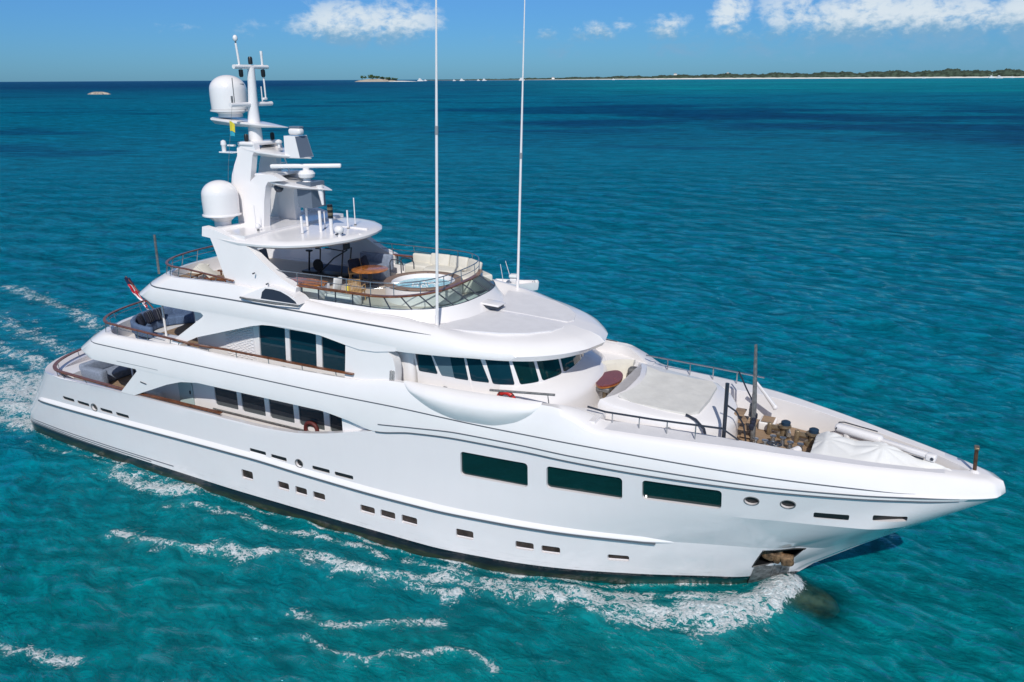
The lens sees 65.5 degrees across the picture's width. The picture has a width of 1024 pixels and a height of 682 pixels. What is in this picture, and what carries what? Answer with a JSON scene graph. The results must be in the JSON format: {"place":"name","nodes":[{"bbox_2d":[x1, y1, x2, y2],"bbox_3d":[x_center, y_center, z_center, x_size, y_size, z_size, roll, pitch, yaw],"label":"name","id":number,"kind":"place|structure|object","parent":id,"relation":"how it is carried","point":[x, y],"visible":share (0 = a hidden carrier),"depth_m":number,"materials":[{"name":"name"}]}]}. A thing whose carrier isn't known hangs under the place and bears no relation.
{"place":"outdoors","nodes":[
{"label":"outdoors","id":0,"kind":"place"},
{"bbox_2d":[355,79,396,81],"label":"rocky island","id":1,"kind":"structure","parent":0,"point":[376,80],"depth_m":6526.53,"materials":[{"name":"white sand"}]},
{"bbox_2d":[0,78,1023,681],"bbox_3d":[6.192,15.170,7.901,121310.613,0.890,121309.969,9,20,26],"label":"sea","id":2,"kind":"structure","parent":0,"point":[850,246],"depth_m":60.39,"materials":[{"name":"liquid"}]},
{"bbox_2d":[89,92,109,93],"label":"rock islet","id":3,"kind":"object","parent":2,"relation":"in","point":[99,93],"visible":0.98,"depth_m":1065.65,"materials":[{"name":"beige stone"}]},
{"bbox_2d":[30,0,1005,618],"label":"motor yacht","id":4,"kind":"object","parent":2,"relation":"on","point":[426,440],"visible":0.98,"depth_m":29.02,"materials":[{"name":"paint"}]},
{"bbox_2d":[124,276,152,309],"bbox_3d":[-18.543,-2.278,39.936,2.057,1.793,0.462,9,20,26],"label":"ensign flag","id":5,"kind":"object","parent":4,"relation":"attached to","point":[132,287],"visible":0.91,"depth_m":40.00,"materials":[{"name":"red fabric"}]},
{"bbox_2d":[136,313,145,325],"bbox_3d":[-17.383,-0.987,37.308,0.180,0.550,0.550,-20,21,-7],"label":"cushion","id":6,"kind":"object","parent":4,"relation":"on","point":[140,319],"visible":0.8,"depth_m":37.11,"materials":[{"name":"blue fabric"}]},
{"bbox_2d":[143,310,154,322],"bbox_3d":[-17.220,-1.155,37.816,0.180,0.550,0.550,-14,16,12],"label":"cushion","id":7,"kind":"object","parent":4,"relation":"on","point":[149,316],"visible":1,"depth_m":37.69,"materials":[{"name":"grey fabric"}]},
{"bbox_2d":[153,307,162,319],"bbox_3d":[-16.969,-1.309,38.280,0.180,0.550,0.550,-10,13,26],"label":"cushion","id":8,"kind":"object","parent":4,"relation":"on","point":[157,312],"visible":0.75,"depth_m":38.12,"materials":[{"name":"grey fabric"}]},
{"bbox_2d":[177,263,209,277],"bbox_3d":[-13.803,-2.890,34.505,0.610,0.612,1.610,5,19,16],"label":"teak lounger","id":9,"kind":"object","parent":4,"relation":"on","point":[195,274],"visible":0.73,"depth_m":34.46,"materials":[{"name":"white fabric"}]},
{"bbox_2d":[197,264,225,281],"bbox_3d":[-12.555,-2.802,33.908,1.555,0.805,0.610,6,19,18],"label":"teak lounger","id":10,"kind":"object","parent":4,"relation":"on","point":[205,268],"visible":0.6,"depth_m":33.89,"materials":[{"name":"white fabric"}]},
{"bbox_2d":[229,120,234,135],"bbox_3d":[-11.420,-8.666,32.459,0.280,0.620,0.090,9,20,26],"label":"signal pennant","id":11,"kind":"object","parent":4,"relation":"attached to","point":[232,128],"visible":1,"depth_m":32.43,"materials":[{"name":"yellow fabric"}]},
{"bbox_2d":[259,249,268,259],"bbox_3d":[-11.214,-3.548,35.427,0.286,0.979,1.100,9,20,26],"label":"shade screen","id":12,"kind":"object","parent":4,"relation":"on","point":[264,252],"visible":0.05,"depth_m":35.65,"materials":[{"name":"black"}]},
{"bbox_2d":[304,420,318,430],"bbox_3d":[-8.123,3.585,32.258,0.762,0.762,0.176,9,20,26],"label":"life ring","id":13,"kind":"object","parent":4,"relation":"attached to","point":[313,424],"visible":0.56,"depth_m":32.10,"materials":[{"name":"red plastic"}]},
{"bbox_2d":[310,264,356,277],"bbox_3d":[-7.850,-3.202,36.208,3.000,0.060,1.500,9,20,26],"label":"exercise mat","id":14,"kind":"object","parent":4,"relation":"on","point":[331,267],"visible":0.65,"depth_m":36.48,"materials":[{"name":"blue fabric"}]},
{"bbox_2d":[302,247,324,273],"bbox_3d":[-8.940,-3.679,35.805,1.080,1.210,0.508,9,20,26],"label":"exercise bike","id":15,"kind":"object","parent":14,"relation":"on","point":[318,265],"visible":0.89,"depth_m":35.76,"materials":[{"name":"black plastic"}]},
{"bbox_2d":[318,243,352,278],"bbox_3d":[-7.769,-3.570,34.848,1.527,1.530,0.635,9,20,26],"label":"exercise machine","id":16,"kind":"object","parent":14,"relation":"on","point":[334,273],"visible":0.81,"depth_m":34.68,"materials":[{"name":"black metal"}]},
{"bbox_2d":[332,277,341,289],"bbox_3d":[-6.901,-2.232,31.454,0.360,0.620,0.120,-16,42,-40],"label":"folded towel","id":17,"kind":"object","parent":4,"relation":"on","point":[337,281],"visible":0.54,"depth_m":31.37,"materials":[{"name":"white fabric"}]},
{"bbox_2d":[348,259,361,282],"bbox_3d":[-6.735,-3.015,34.206,0.540,0.967,0.542,-1,18,-3],"label":"rattan chair","id":18,"kind":"object","parent":4,"relation":"on","point":[350,272],"visible":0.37,"depth_m":34.05,"materials":[{"name":"brown wicker"}]},
{"bbox_2d":[348,258,359,270],"bbox_3d":[-6.715,-3.254,33.917,0.160,0.500,0.560,-2,12,44],"label":"cushion","id":19,"kind":"object","parent":18,"relation":"on","point":[353,263],"visible":0.73,"depth_m":33.79,"materials":[{"name":"fabric"}]},
{"bbox_2d":[348,279,365,299],"bbox_3d":[-6.058,-2.017,31.164,0.540,0.967,0.541,4,19,12],"label":"rattan chair","id":20,"kind":"object","parent":4,"relation":"on","point":[356,289],"visible":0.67,"depth_m":30.92,"materials":[{"name":"beige wicker"}]},
{"bbox_2d":[360,255,368,265],"bbox_3d":[-6.310,-3.388,34.127,0.160,0.500,0.560,-12,16,11],"label":"cushion","id":21,"kind":"object","parent":4,"relation":"on","point":[364,260],"visible":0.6,"depth_m":33.94,"materials":[{"name":"fabric"}]},
{"bbox_2d":[351,265,387,288],"bbox_3d":[-5.938,-2.653,33.399,1.520,0.775,1.520,9,20,26],"label":"round table","id":22,"kind":"object","parent":4,"relation":"on","point":[369,270],"visible":0.95,"depth_m":33.30,"materials":[{"name":"brown wood"}]},
{"bbox_2d":[497,392,515,397],"bbox_3d":[-0.197,2.052,27.290,0.782,0.782,0.176,9,20,26],"label":"life ring","id":23,"kind":"object","parent":4,"relation":"attached to","point":[511,395],"visible":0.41,"depth_m":27.10,"materials":[{"name":"red plastic"}]},
{"bbox_2d":[495,261,538,290],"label":"motor dinghy","id":24,"kind":"object","parent":4,"relation":"on","point":[532,285],"visible":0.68,"depth_m":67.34,"materials":[{"name":"white plastic"}]},
{"bbox_2d":[596,370,622,397],"bbox_3d":[3.646,1.720,29.980,0.920,0.710,1.837,9,20,26],"label":"nook table","id":25,"kind":"object","parent":4,"relation":"on","point":[607,382],"visible":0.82,"depth_m":29.61,"materials":[{"name":"brown wood"}]},
{"bbox_2d":[627,366,636,374],"bbox_3d":[4.745,1.181,30.722,0.550,0.360,0.420,9,20,26],"label":"canvas bag","id":26,"kind":"object","parent":4,"relation":"on","point":[631,369],"visible":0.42,"depth_m":30.63,"materials":[{"name":"grey fabric"}]},
{"bbox_2d":[762,551,793,566],"bbox_3d":[8.996,7.274,26.924,1.068,0.556,0.310,9,20,26],"label":"anchor","id":27,"kind":"object","parent":4,"relation":"attached to","point":[778,557],"visible":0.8,"depth_m":26.78,"materials":[{"name":"metal"}]},
{"bbox_2d":[810,431,951,470],"bbox_3d":[11.592,4.027,24.912,4.330,1.287,2.062,9,20,26],"label":"boat cover","id":28,"kind":"object","parent":4,"relation":"attached to","point":[828,443],"visible":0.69,"depth_m":25.08,"materials":[{"name":"white fabric"}]},
{"bbox_2d":[0,0,1023,81],"label":"sky","id":29,"kind":"structure","parent":0,"point":[41,40],"materials":[{"name":"blue"}]},
{"bbox_2d":[550,76,1023,79],"bbox_3d":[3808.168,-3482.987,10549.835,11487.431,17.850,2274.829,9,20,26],"label":"beach","id":30,"kind":"structure","parent":0,"point":[800,78],"depth_m":10743.30,"materials":[{"name":"beige sand"}]},
{"bbox_2d":[445,68,1023,79],"bbox_3d":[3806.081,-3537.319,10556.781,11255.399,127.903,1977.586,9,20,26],"label":"woodland","id":31,"kind":"object","parent":30,"relation":"on","point":[949,72],"visible":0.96,"depth_m":10695.89,"materials":[{"name":"green plant"}]},
{"bbox_2d":[794,574,842,622],"bbox_3d":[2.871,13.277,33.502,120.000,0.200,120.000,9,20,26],"label":"bulbous bow","id":32,"kind":"object","parent":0,"point":[836,597],"depth_m":36.71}
]}

